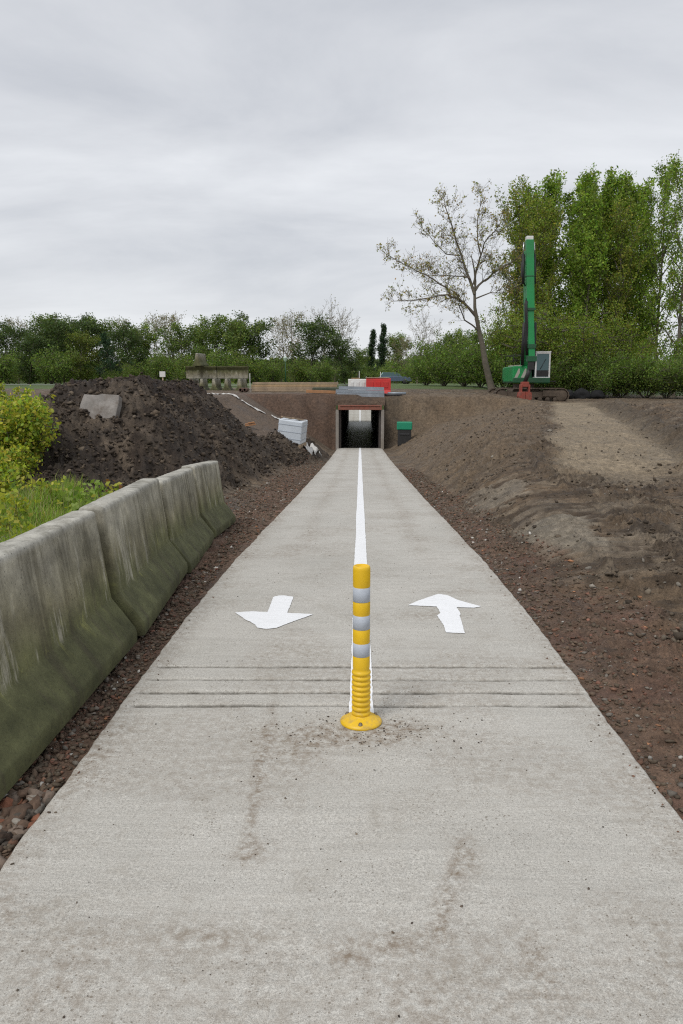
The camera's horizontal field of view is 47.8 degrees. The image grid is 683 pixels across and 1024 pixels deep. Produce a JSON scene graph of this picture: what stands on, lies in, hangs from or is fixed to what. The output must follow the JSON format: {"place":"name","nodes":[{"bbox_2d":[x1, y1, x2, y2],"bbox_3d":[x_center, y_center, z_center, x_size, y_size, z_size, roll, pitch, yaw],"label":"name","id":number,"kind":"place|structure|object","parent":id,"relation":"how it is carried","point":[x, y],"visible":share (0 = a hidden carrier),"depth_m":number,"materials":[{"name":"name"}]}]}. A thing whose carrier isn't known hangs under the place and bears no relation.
{"place":"outdoors","nodes":[
{"label":"outdoors","id":0,"kind":"place"},
{"bbox_2d":[0,470,106,540],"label":"grass","id":1,"kind":"structure","parent":0,"point":[44,510],"depth_m":10.00,"materials":[{"name":"green plant"}]},
{"bbox_2d":[0,448,682,1023],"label":"path","id":2,"kind":"structure","parent":0,"point":[168,804],"depth_m":2.80,"materials":[{"name":"concrete"}]},
{"bbox_2d":[235,595,311,628],"bbox_3d":[-0.451,0.707,5.488,0.511,0.020,0.804,5,11,28],"label":"painted arrow","id":3,"kind":"object","parent":2,"relation":"on","point":[276,615],"visible":1,"depth_m":5.38,"materials":[{"name":"paint"}]},
{"bbox_2d":[16,519,663,1018],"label":"soil crumbs","id":4,"kind":"object","parent":2,"relation":"on","point":[378,745],"visible":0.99,"depth_m":3.50,"materials":[{"name":"soil"}]},
{"bbox_2d":[340,564,381,730],"bbox_3d":[0.093,0.626,3.622,0.200,0.768,0.200,0,10,1],"label":"bollard","id":5,"kind":"object","parent":2,"relation":"on","point":[360,717],"visible":1,"depth_m":3.60,"materials":[{"name":"yellow plastic"}]},
{"bbox_2d":[349,448,373,712],"bbox_3d":[0.545,-1.221,22.516,0.130,1.842,37.911,0,10,1],"label":"line","id":6,"kind":"object","parent":2,"relation":"on","point":[360,555],"visible":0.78,"depth_m":8.77,"materials":[{"name":"paint"}]},
{"bbox_2d":[409,594,479,632],"bbox_3d":[0.704,0.708,5.493,0.513,0.021,0.969,3,10,19],"label":"painted arrow","id":7,"kind":"object","parent":2,"relation":"on","point":[449,615],"visible":1,"depth_m":5.59,"materials":[{"name":"paint"}]},
{"bbox_2d":[0,374,682,858],"bbox_3d":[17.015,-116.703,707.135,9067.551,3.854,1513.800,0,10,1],"label":"ground","id":8,"kind":"structure","parent":0,"point":[430,412],"depth_m":13.50,"materials":[{"name":"soil"}]},
{"bbox_2d":[0,347,23,383],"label":"bush","id":9,"kind":"object","parent":8,"relation":"on","point":[8,367],"visible":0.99,"depth_m":96.37,"materials":[{"name":"green plant"}]},
{"bbox_2d":[0,319,32,383],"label":"broadleaf tree","id":10,"kind":"object","parent":8,"relation":"on","point":[7,329],"visible":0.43,"depth_m":108.75,"materials":[{"name":"green plant"}]},
{"bbox_2d":[0,450,33,493],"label":"shrub","id":11,"kind":"object","parent":8,"relation":"on","point":[7,482],"visible":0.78,"depth_m":11.01,"materials":[{"name":"green plant"}]},
{"bbox_2d":[0,380,34,414],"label":"shrub","id":12,"kind":"object","parent":8,"relation":"on","point":[24,393],"visible":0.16,"depth_m":14.25,"materials":[{"name":"green plant"}]},
{"bbox_2d":[0,480,41,529],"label":"weed","id":13,"kind":"object","parent":8,"relation":"on","point":[22,509],"visible":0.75,"depth_m":8.56,"materials":[{"name":"green plant"}]},
{"bbox_2d":[0,438,42,488],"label":"shrub","id":14,"kind":"object","parent":8,"relation":"on","point":[16,454],"visible":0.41,"depth_m":12.54,"materials":[{"name":"green plant"}]},
{"bbox_2d":[10,346,46,383],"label":"bush","id":15,"kind":"object","parent":8,"relation":"on","point":[20,376],"visible":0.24,"depth_m":104.79,"materials":[{"name":"green plant"}]},
{"bbox_2d":[0,391,60,466],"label":"shrub","id":16,"kind":"object","parent":8,"relation":"on","point":[27,425],"visible":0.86,"depth_m":13.34,"materials":[{"name":"green plant"}]},
{"bbox_2d":[8,329,60,383],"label":"broadleaf tree","id":17,"kind":"object","parent":8,"relation":"on","point":[34,342],"visible":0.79,"depth_m":102.76,"materials":[{"name":"green plant"}]},
{"bbox_2d":[21,478,60,500],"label":"weed","id":18,"kind":"object","parent":8,"relation":"on","point":[43,484],"visible":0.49,"depth_m":10.58,"materials":[{"name":"green plant"}]},
{"bbox_2d":[25,312,65,383],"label":"broadleaf tree","id":19,"kind":"object","parent":8,"relation":"on","point":[38,322],"visible":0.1,"depth_m":112.87,"materials":[{"name":"green plant"}]},
{"bbox_2d":[25,344,81,383],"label":"bush","id":20,"kind":"object","parent":8,"relation":"on","point":[51,368],"visible":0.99,"depth_m":98.28,"materials":[{"name":"green plant"}]},
{"bbox_2d":[24,312,90,382],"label":"broadleaf tree","id":21,"kind":"object","parent":8,"relation":"on","point":[56,325],"visible":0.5,"depth_m":105.81,"materials":[{"name":"green plant"}]},
{"bbox_2d":[0,510,136,800],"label":"concrete barrier","id":22,"kind":"object","parent":8,"relation":"on","point":[68,636],"visible":1,"depth_m":3.81,"materials":[{"name":"concrete"}]},
{"bbox_2d":[63,481,95,512],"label":"weed","id":23,"kind":"object","parent":8,"relation":"on","point":[79,497],"visible":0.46,"depth_m":8.20,"materials":[{"name":"green plant"}]},
{"bbox_2d":[60,329,106,380],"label":"broadleaf tree","id":24,"kind":"object","parent":8,"relation":"on","point":[84,341],"visible":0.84,"depth_m":105.13,"materials":[{"name":"green plant"}]},
{"bbox_2d":[61,312,112,375],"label":"broadleaf tree","id":25,"kind":"object","parent":8,"relation":"on","point":[87,325],"visible":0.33,"depth_m":111.27,"materials":[{"name":"green plant"}]},
{"bbox_2d":[62,314,121,379],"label":"broadleaf tree","id":26,"kind":"object","parent":8,"relation":"on","point":[105,324],"visible":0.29,"depth_m":113.99,"materials":[{"name":"green plant"}]},
{"bbox_2d":[80,394,121,419],"bbox_3d":[-4.802,-2.030,15.303,0.809,0.619,0.180,3,-14,7],"label":"concrete slab","id":27,"kind":"object","parent":8,"relation":"on","point":[105,405],"depth_m":15.23,"materials":[{"name":"concrete"}]},
{"bbox_2d":[90,331,132,377],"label":"conifer","id":28,"kind":"object","parent":8,"relation":"on","point":[109,363],"visible":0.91,"depth_m":101.27,"materials":[{"name":"green plant"}]},
{"bbox_2d":[94,318,153,374],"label":"broadleaf tree","id":29,"kind":"object","parent":8,"relation":"on","point":[125,331],"visible":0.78,"depth_m":105.23,"materials":[{"name":"green plant"}]},
{"bbox_2d":[79,478,187,635],"bbox_3d":[-1.601,0.245,5.759,0.608,0.829,1.926,-1,8,-3],"label":"concrete barrier","id":30,"kind":"object","parent":8,"relation":"on","point":[146,565],"visible":0.79,"depth_m":5.40,"materials":[{"name":"concrete"}]},
{"bbox_2d":[0,498,279,857],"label":"brick rubble","id":31,"kind":"object","parent":8,"relation":"on","point":[28,778],"visible":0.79,"depth_m":4.09,"materials":[{"name":"brick"}]},
{"bbox_2d":[0,788,55,870],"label":"pebbles","id":32,"kind":"object","parent":31,"relation":"on","point":[20,815],"visible":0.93,"depth_m":2.94,"materials":[{"name":"stone"}]},
{"bbox_2d":[116,319,165,375],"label":"broadleaf tree","id":33,"kind":"object","parent":8,"relation":"on","point":[149,335],"visible":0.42,"depth_m":115.94,"materials":[{"name":"green plant"}]},
{"bbox_2d":[138,309,176,379],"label":"broadleaf tree","id":34,"kind":"object","parent":8,"relation":"on","point":[157,321],"visible":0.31,"depth_m":121.44,"materials":[{"name":"green plant"}]},
{"bbox_2d":[131,348,189,380],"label":"bush","id":35,"kind":"object","parent":8,"relation":"on","point":[155,367],"visible":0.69,"depth_m":103.40,"materials":[{"name":"green plant"}]},
{"bbox_2d":[24,372,314,497],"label":"soil clods","id":36,"kind":"object","parent":8,"relation":"on","point":[154,413],"visible":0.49,"depth_m":15.81,"materials":[{"name":"soil"}]},
{"bbox_2d":[149,310,195,379],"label":"broadleaf tree","id":37,"kind":"object","parent":8,"relation":"on","point":[173,318],"visible":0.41,"depth_m":117.31,"materials":[{"name":"green plant"}]},
{"bbox_2d":[160,352,193,380],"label":"bush","id":38,"kind":"object","parent":8,"relation":"on","point":[181,369],"visible":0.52,"depth_m":99.64,"materials":[{"name":"green plant"}]},
{"bbox_2d":[150,321,207,379],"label":"broadleaf tree","id":39,"kind":"object","parent":8,"relation":"on","point":[174,342],"visible":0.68,"depth_m":113.58,"materials":[{"name":"green plant"}]},
{"bbox_2d":[157,468,213,572],"bbox_3d":[-1.699,0.025,7.768,0.609,0.829,1.997,-1,6,-3],"label":"concrete barrier","id":40,"kind":"object","parent":8,"relation":"on","point":[191,534],"visible":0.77,"depth_m":7.50,"materials":[{"name":"concrete"}]},
{"bbox_2d":[199,379,209,389],"bbox_3d":[-9.082,-8.378,50.823,0.608,0.805,2.000,0,10,-2],"label":"concrete barrier","id":41,"kind":"object","parent":8,"relation":"on","point":[204,382],"visible":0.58,"depth_m":50.27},
{"bbox_2d":[185,366,216,378],"bbox_3d":[-9.112,-9.098,50.185,2.000,0.805,0.608,0,10,0],"label":"concrete barrier","id":42,"kind":"object","parent":41,"relation":"on","point":[201,372],"visible":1,"depth_m":50.05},
{"bbox_2d":[181,461,235,537],"bbox_3d":[-1.744,-0.200,9.619,0.609,0.829,1.590,0,6,1],"label":"concrete barrier","id":43,"kind":"object","parent":8,"relation":"on","point":[217,515],"visible":0.67,"depth_m":9.43,"materials":[{"name":"concrete"}]},
{"bbox_2d":[185,344,243,382],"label":"bush","id":44,"kind":"object","parent":8,"relation":"on","point":[214,360],"visible":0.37,"depth_m":101.50,"materials":[{"name":"green plant"}]},
{"bbox_2d":[192,313,248,381],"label":"broadleaf tree","id":45,"kind":"object","parent":8,"relation":"on","point":[206,333],"visible":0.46,"depth_m":112.15,"materials":[{"name":"green plant"}]},
{"bbox_2d":[222,379,233,389],"bbox_3d":[-7.500,-8.372,50.785,0.608,0.805,2.000,0,10,-3],"label":"concrete barrier","id":46,"kind":"object","parent":8,"relation":"on","point":[227,384],"visible":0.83,"depth_m":49.84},
{"bbox_2d":[217,366,248,378],"bbox_3d":[-7.073,-9.090,50.137,2.000,0.805,0.608,0,10,0],"label":"concrete barrier","id":47,"kind":"object","parent":46,"relation":"on","point":[232,372],"visible":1,"depth_m":50.01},
{"bbox_2d":[209,314,264,383],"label":"broadleaf tree","id":48,"kind":"object","parent":8,"relation":"on","point":[237,335],"visible":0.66,"depth_m":110.62,"materials":[{"name":"green plant"}]},
{"bbox_2d":[205,310,284,383],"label":"broadleaf tree","id":49,"kind":"object","parent":8,"relation":"on","point":[257,341],"visible":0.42,"depth_m":115.37,"materials":[{"name":"green plant"}]},
{"bbox_2d":[226,351,264,381],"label":"bush","id":50,"kind":"object","parent":8,"relation":"on","point":[253,370],"visible":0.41,"depth_m":100.42,"materials":[{"name":"green plant"}]},
{"bbox_2d":[220,448,327,536],"bbox_3d":[-1.391,-0.869,19.674,1.314,1.296,21.023,0,10,1],"label":"brick rubble","id":51,"kind":"object","parent":8,"relation":"on","point":[296,488],"visible":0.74,"depth_m":15.17,"materials":[{"name":"brick"}]},
{"bbox_2d":[254,353,294,381],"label":"bush","id":52,"kind":"object","parent":8,"relation":"on","point":[271,374],"visible":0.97,"depth_m":103.26,"materials":[{"name":"green plant"}]},
{"bbox_2d":[261,315,301,381],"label":"broadleaf tree","id":53,"kind":"object","parent":8,"relation":"on","point":[277,326],"visible":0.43,"depth_m":123.08,"materials":[{"name":"green plant"}]},
{"bbox_2d":[269,310,309,381],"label":"broadleaf tree","id":54,"kind":"object","parent":8,"relation":"on","point":[291,325],"visible":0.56,"depth_m":117.14,"materials":[{"name":"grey plant"}]},
{"bbox_2d":[277,418,307,448],"bbox_3d":[-1.864,-3.014,29.216,0.980,1.000,0.900,9,14,10],"label":"wrapped pallet box","id":55,"kind":"object","parent":8,"relation":"on","point":[294,430],"visible":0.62,"depth_m":28.80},
{"bbox_2d":[283,355,314,381],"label":"bush","id":56,"kind":"object","parent":8,"relation":"on","point":[299,374],"visible":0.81,"depth_m":108.00,"materials":[{"name":"green plant"}]},
{"bbox_2d":[279,314,347,381],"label":"broadleaf tree","id":57,"kind":"object","parent":8,"relation":"on","point":[316,327],"visible":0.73,"depth_m":110.65,"materials":[{"name":"green plant"}]},
{"bbox_2d":[302,357,340,381],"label":"bush","id":58,"kind":"object","parent":8,"relation":"on","point":[323,374],"visible":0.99,"depth_m":103.40,"materials":[{"name":"green plant"}]},
{"bbox_2d":[290,294,352,381],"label":"bare tree","id":59,"kind":"object","parent":8,"relation":"on","point":[331,318],"visible":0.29,"depth_m":120.70,"materials":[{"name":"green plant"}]},
{"bbox_2d":[314,304,359,381],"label":"bare tree","id":60,"kind":"object","parent":8,"relation":"on","point":[343,333],"visible":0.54,"depth_m":116.98,"materials":[{"name":"grey plant"}]},
{"bbox_2d":[318,331,364,384],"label":"broadleaf tree","id":61,"kind":"object","parent":8,"relation":"on","point":[340,354],"visible":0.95,"depth_m":109.56,"materials":[{"name":"green plant"}]},
{"bbox_2d":[1,353,682,383],"bbox_3d":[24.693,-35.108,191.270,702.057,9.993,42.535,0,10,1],"label":"distant wood","id":62,"kind":"object","parent":8,"relation":"on","point":[283,380],"visible":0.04,"depth_m":176.52,"materials":[{"name":"green plant"}]},
{"bbox_2d":[336,347,372,381],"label":"broadleaf tree","id":63,"kind":"object","parent":8,"relation":"on","point":[362,359],"visible":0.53,"depth_m":115.97,"materials":[{"name":"green plant"}]},
{"bbox_2d":[336,405,383,449],"bbox_3d":[1.323,-6.829,55.372,2.560,2.550,29.890,0,10,1],"label":"culvert","id":64,"kind":"object","parent":8,"relation":"on","point":[377,417],"visible":0.78,"depth_m":40.90,"materials":[{"name":"grey concrete"}]},
{"bbox_2d":[341,422,377,447],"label":"culvert floor","id":65,"kind":"structure","parent":64,"relation":"in","point":[359,435],"depth_m":51.16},
{"bbox_2d":[365,329,377,376],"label":"lombardy poplar","id":66,"kind":"object","parent":8,"relation":"on","point":[372,343],"visible":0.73,"depth_m":121.19,"materials":[{"name":"green plant"}]},
{"bbox_2d":[366,378,390,393],"bbox_3d":[2.050,-6.954,42.803,1.360,0.950,0.480,0,10,-1],"label":"plastic barrier","id":67,"kind":"object","parent":8,"relation":"on","point":[385,383],"visible":0.59,"depth_m":42.64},
{"bbox_2d":[373,322,388,372],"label":"lombardy poplar","id":68,"kind":"object","parent":8,"relation":"on","point":[382,348],"visible":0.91,"depth_m":119.18,"materials":[{"name":"green plant"}]},
{"bbox_2d":[377,330,418,382],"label":"broadleaf tree","id":69,"kind":"object","parent":8,"relation":"on","point":[392,349],"visible":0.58,"depth_m":124.94,"materials":[{"name":"green plant"}]},
{"bbox_2d":[397,421,411,445],"bbox_3d":[3.276,-4.077,40.111,0.800,1.240,0.700,1,10,4],"label":"pump box","id":70,"kind":"object","parent":8,"relation":"on","point":[404,428],"visible":0.93,"depth_m":39.78,"materials":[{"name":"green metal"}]},
{"bbox_2d":[385,347,438,384],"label":"bush","id":71,"kind":"object","parent":8,"relation":"on","point":[418,372],"visible":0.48,"depth_m":70.42,"materials":[{"name":"green plant"}]},
{"bbox_2d":[389,310,441,383],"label":"bare tree","id":72,"kind":"object","parent":8,"relation":"on","point":[433,332],"visible":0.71,"depth_m":109.25,"materials":[{"name":"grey plant"}]},
{"bbox_2d":[402,333,473,385],"bbox_3d":[8.457,-12.770,64.811,6.012,4.581,6.292,-5,11,-29],"label":"bush","id":73,"kind":"object","parent":8,"relation":"on","point":[428,369],"visible":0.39,"depth_m":64.12,"materials":[{"name":"green plant"}]},
{"bbox_2d":[434,325,475,382],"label":"broadleaf tree","id":74,"kind":"object","parent":8,"relation":"on","point":[447,335],"visible":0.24,"depth_m":112.83,"materials":[{"name":"green plant"}]},
{"bbox_2d":[376,179,536,388],"bbox_3d":[7.227,-13.977,48.331,10.151,13.376,4.636,0,10,1],"label":"leaning tree","id":75,"kind":"object","parent":8,"relation":"on","point":[485,363],"visible":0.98,"depth_m":47.87,"materials":[{"name":"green plant"}]},
{"bbox_2d":[428,344,487,385],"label":"bush","id":76,"kind":"object","parent":8,"relation":"on","point":[448,367],"visible":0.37,"depth_m":62.20,"materials":[{"name":"green plant"}]},
{"bbox_2d":[441,332,511,386],"bbox_3d":[10.942,-11.535,58.761,6.892,4.230,6.585,0,10,0],"label":"bush","id":77,"kind":"object","parent":8,"relation":"on","point":[470,376],"visible":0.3,"depth_m":58.28,"materials":[{"name":"green plant"}]},
{"bbox_2d":[456,339,548,389],"bbox_3d":[11.461,-10.750,55.912,5.987,4.243,8.239,-5,11,-29],"label":"bush","id":78,"kind":"object","parent":8,"relation":"on","point":[496,377],"visible":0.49,"depth_m":55.41,"materials":[{"name":"green plant"}]},
{"bbox_2d":[474,300,557,387],"bbox_3d":[12.629,-12.243,56.880,6.075,7.116,8.318,0,10,1],"label":"sapling clump","id":79,"kind":"object","parent":8,"relation":"on","point":[504,336],"visible":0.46,"depth_m":55.93,"materials":[{"name":"green plant"}]},
{"bbox_2d":[488,174,556,339],"bbox_3d":[13.595,-17.397,59.586,4.786,16.606,5.004,0,10,1],"label":"poplar","id":80,"kind":"object","parent":8,"relation":"on","point":[519,208],"visible":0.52,"depth_m":59.01,"materials":[{"name":"green plant"}]},
{"bbox_2d":[510,180,545,320],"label":"poplar","id":81,"kind":"object","parent":8,"relation":"on","point":[533,193],"visible":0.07,"depth_m":63.05,"materials":[{"name":"green plant"}]},
{"bbox_2d":[487,236,569,401],"bbox_3d":[11.183,-11.072,45.565,4.411,9.176,5.960,0,10,1],"label":"excavator","id":82,"kind":"object","parent":8,"relation":"on","point":[533,366],"visible":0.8,"depth_m":44.96,"materials":[{"name":"metal"}]},
{"bbox_2d":[502,193,569,348],"bbox_3d":[14.714,-15.956,57.805,4.268,14.806,4.461,-2,10,-13],"label":"poplar","id":83,"kind":"object","parent":8,"relation":"on","point":[544,226],"visible":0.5,"depth_m":56.56,"materials":[{"name":"green plant"}]},
{"bbox_2d":[399,468,682,819],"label":"brick rubble","id":84,"kind":"object","parent":8,"relation":"on","point":[646,745],"visible":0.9,"depth_m":5.51,"materials":[{"name":"brick"}]},
{"bbox_2d":[402,402,682,644],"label":"mud clods","id":85,"kind":"object","parent":8,"relation":"on","point":[677,634],"visible":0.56,"depth_m":10.30,"materials":[{"name":"soil"}]},
{"bbox_2d":[520,168,573,347],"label":"poplar","id":86,"kind":"object","parent":8,"relation":"on","point":[553,188],"visible":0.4,"depth_m":61.91,"materials":[{"name":"green plant"}]},
{"bbox_2d":[488,287,607,385],"bbox_3d":[14.608,-12.071,55.499,9.011,7.709,6.581,3,10,17],"label":"sapling clump","id":87,"kind":"object","parent":8,"relation":"on","point":[543,314],"visible":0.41,"depth_m":54.21,"materials":[{"name":"green plant"}]},
{"bbox_2d":[534,354,603,389],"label":"bush","id":88,"kind":"object","parent":8,"relation":"on","point":[557,377],"visible":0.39,"depth_m":53.65,"materials":[{"name":"green plant"}]},
{"bbox_2d":[551,344,606,391],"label":"bush","id":89,"kind":"object","parent":8,"relation":"on","point":[577,385],"visible":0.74,"depth_m":53.34,"materials":[{"name":"green plant"}]},
{"bbox_2d":[557,170,600,390],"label":"poplar","id":90,"kind":"object","parent":8,"relation":"on","point":[568,198],"visible":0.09,"depth_m":62.09,"materials":[{"name":"green plant"}]},
{"bbox_2d":[537,303,626,380],"bbox_3d":[17.319,-11.612,55.080,5.906,6.919,8.087,6,11,32],"label":"sapling clump","id":91,"kind":"object","parent":8,"relation":"on","point":[596,341],"visible":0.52,"depth_m":53.78,"materials":[{"name":"green plant"}]},
{"bbox_2d":[552,162,615,355],"bbox_3d":[18.301,-17.484,59.285,4.718,17.322,3.665,-2,10,-11],"label":"poplar","id":92,"kind":"object","parent":8,"relation":"on","point":[605,193],"visible":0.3,"depth_m":58.37,"materials":[{"name":"green plant"}]},
{"bbox_2d":[561,185,624,354],"bbox_3d":[18.241,-16.064,56.848,4.573,15.370,3.958,-7,12,-35],"label":"poplar","id":93,"kind":"object","parent":8,"relation":"on","point":[591,234],"visible":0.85,"depth_m":56.19,"materials":[{"name":"green plant"}]},
{"bbox_2d":[568,354,641,396],"bbox_3d":[18.135,-9.510,53.453,5.688,3.358,7.827,5,11,28],"label":"bush","id":94,"kind":"object","parent":8,"relation":"on","point":[603,380],"visible":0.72,"depth_m":52.30,"materials":[{"name":"green plant"}]},
{"bbox_2d":[576,165,636,361],"bbox_3d":[20.586,-17.774,60.138,4.524,17.566,5.227,8,12,39],"label":"poplar","id":95,"kind":"object","parent":8,"relation":"on","point":[611,178],"visible":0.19,"depth_m":58.42,"materials":[{"name":"green plant"}]},
{"bbox_2d":[591,357,649,397],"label":"bush","id":96,"kind":"object","parent":8,"relation":"on","point":[625,389],"visible":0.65,"depth_m":52.58,"materials":[{"name":"green plant"}]},
{"bbox_2d":[595,196,657,395],"bbox_3d":[20.650,-15.700,56.911,4.401,14.606,4.210,6,11,32],"label":"poplar","id":97,"kind":"object","parent":8,"relation":"on","point":[619,294],"visible":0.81,"depth_m":56.41,"materials":[{"name":"green plant"}]},
{"bbox_2d":[598,170,658,394],"bbox_3d":[22.281,-17.614,60.061,4.718,17.322,3.665,8,13,41],"label":"poplar","id":98,"kind":"object","parent":8,"relation":"on","point":[632,189],"visible":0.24,"depth_m":59.20,"materials":[{"name":"green plant"}]},
{"bbox_2d":[599,317,667,396],"bbox_3d":[20.620,-11.417,56.191,5.231,6.128,7.162,-8,13,-41],"label":"sapling clump","id":99,"kind":"object","parent":8,"relation":"on","point":[629,346],"visible":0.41,"depth_m":55.44,"materials":[{"name":"green plant"}]},
{"bbox_2d":[599,343,682,397],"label":"bush","id":100,"kind":"object","parent":8,"relation":"on","point":[641,386],"visible":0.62,"depth_m":51.88,"materials":[{"name":"green plant"}]},
{"bbox_2d":[629,176,676,392],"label":"poplar","id":101,"kind":"object","parent":8,"relation":"on","point":[648,201],"visible":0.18,"depth_m":62.45,"materials":[{"name":"green plant"}]},
{"bbox_2d":[628,156,682,394],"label":"poplar","id":102,"kind":"object","parent":8,"relation":"on","point":[666,189],"visible":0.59,"depth_m":58.40,"materials":[{"name":"green plant"}]},
{"bbox_2d":[631,349,682,398],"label":"bush","id":103,"kind":"object","parent":8,"relation":"on","point":[676,377],"visible":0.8,"depth_m":51.07,"materials":[{"name":"green plant"}]},
{"bbox_2d":[638,149,682,396],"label":"poplar","id":104,"kind":"object","parent":8,"relation":"on","point":[670,299],"visible":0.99,"depth_m":55.28,"materials":[{"name":"green plant"}]},
{"bbox_2d":[0,0,682,361],"label":"sky","id":105,"kind":"structure","parent":0,"point":[254,158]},
{"bbox_2d":[335,394,384,404],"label":"ground over culvert","id":106,"kind":"structure","parent":0,"point":[344,399],"depth_m":41.22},
{"bbox_2d":[349,410,370,421],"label":"path","id":107,"kind":"structure","parent":0,"point":[354,415],"depth_m":77.37,"materials":[{"name":"concrete"}]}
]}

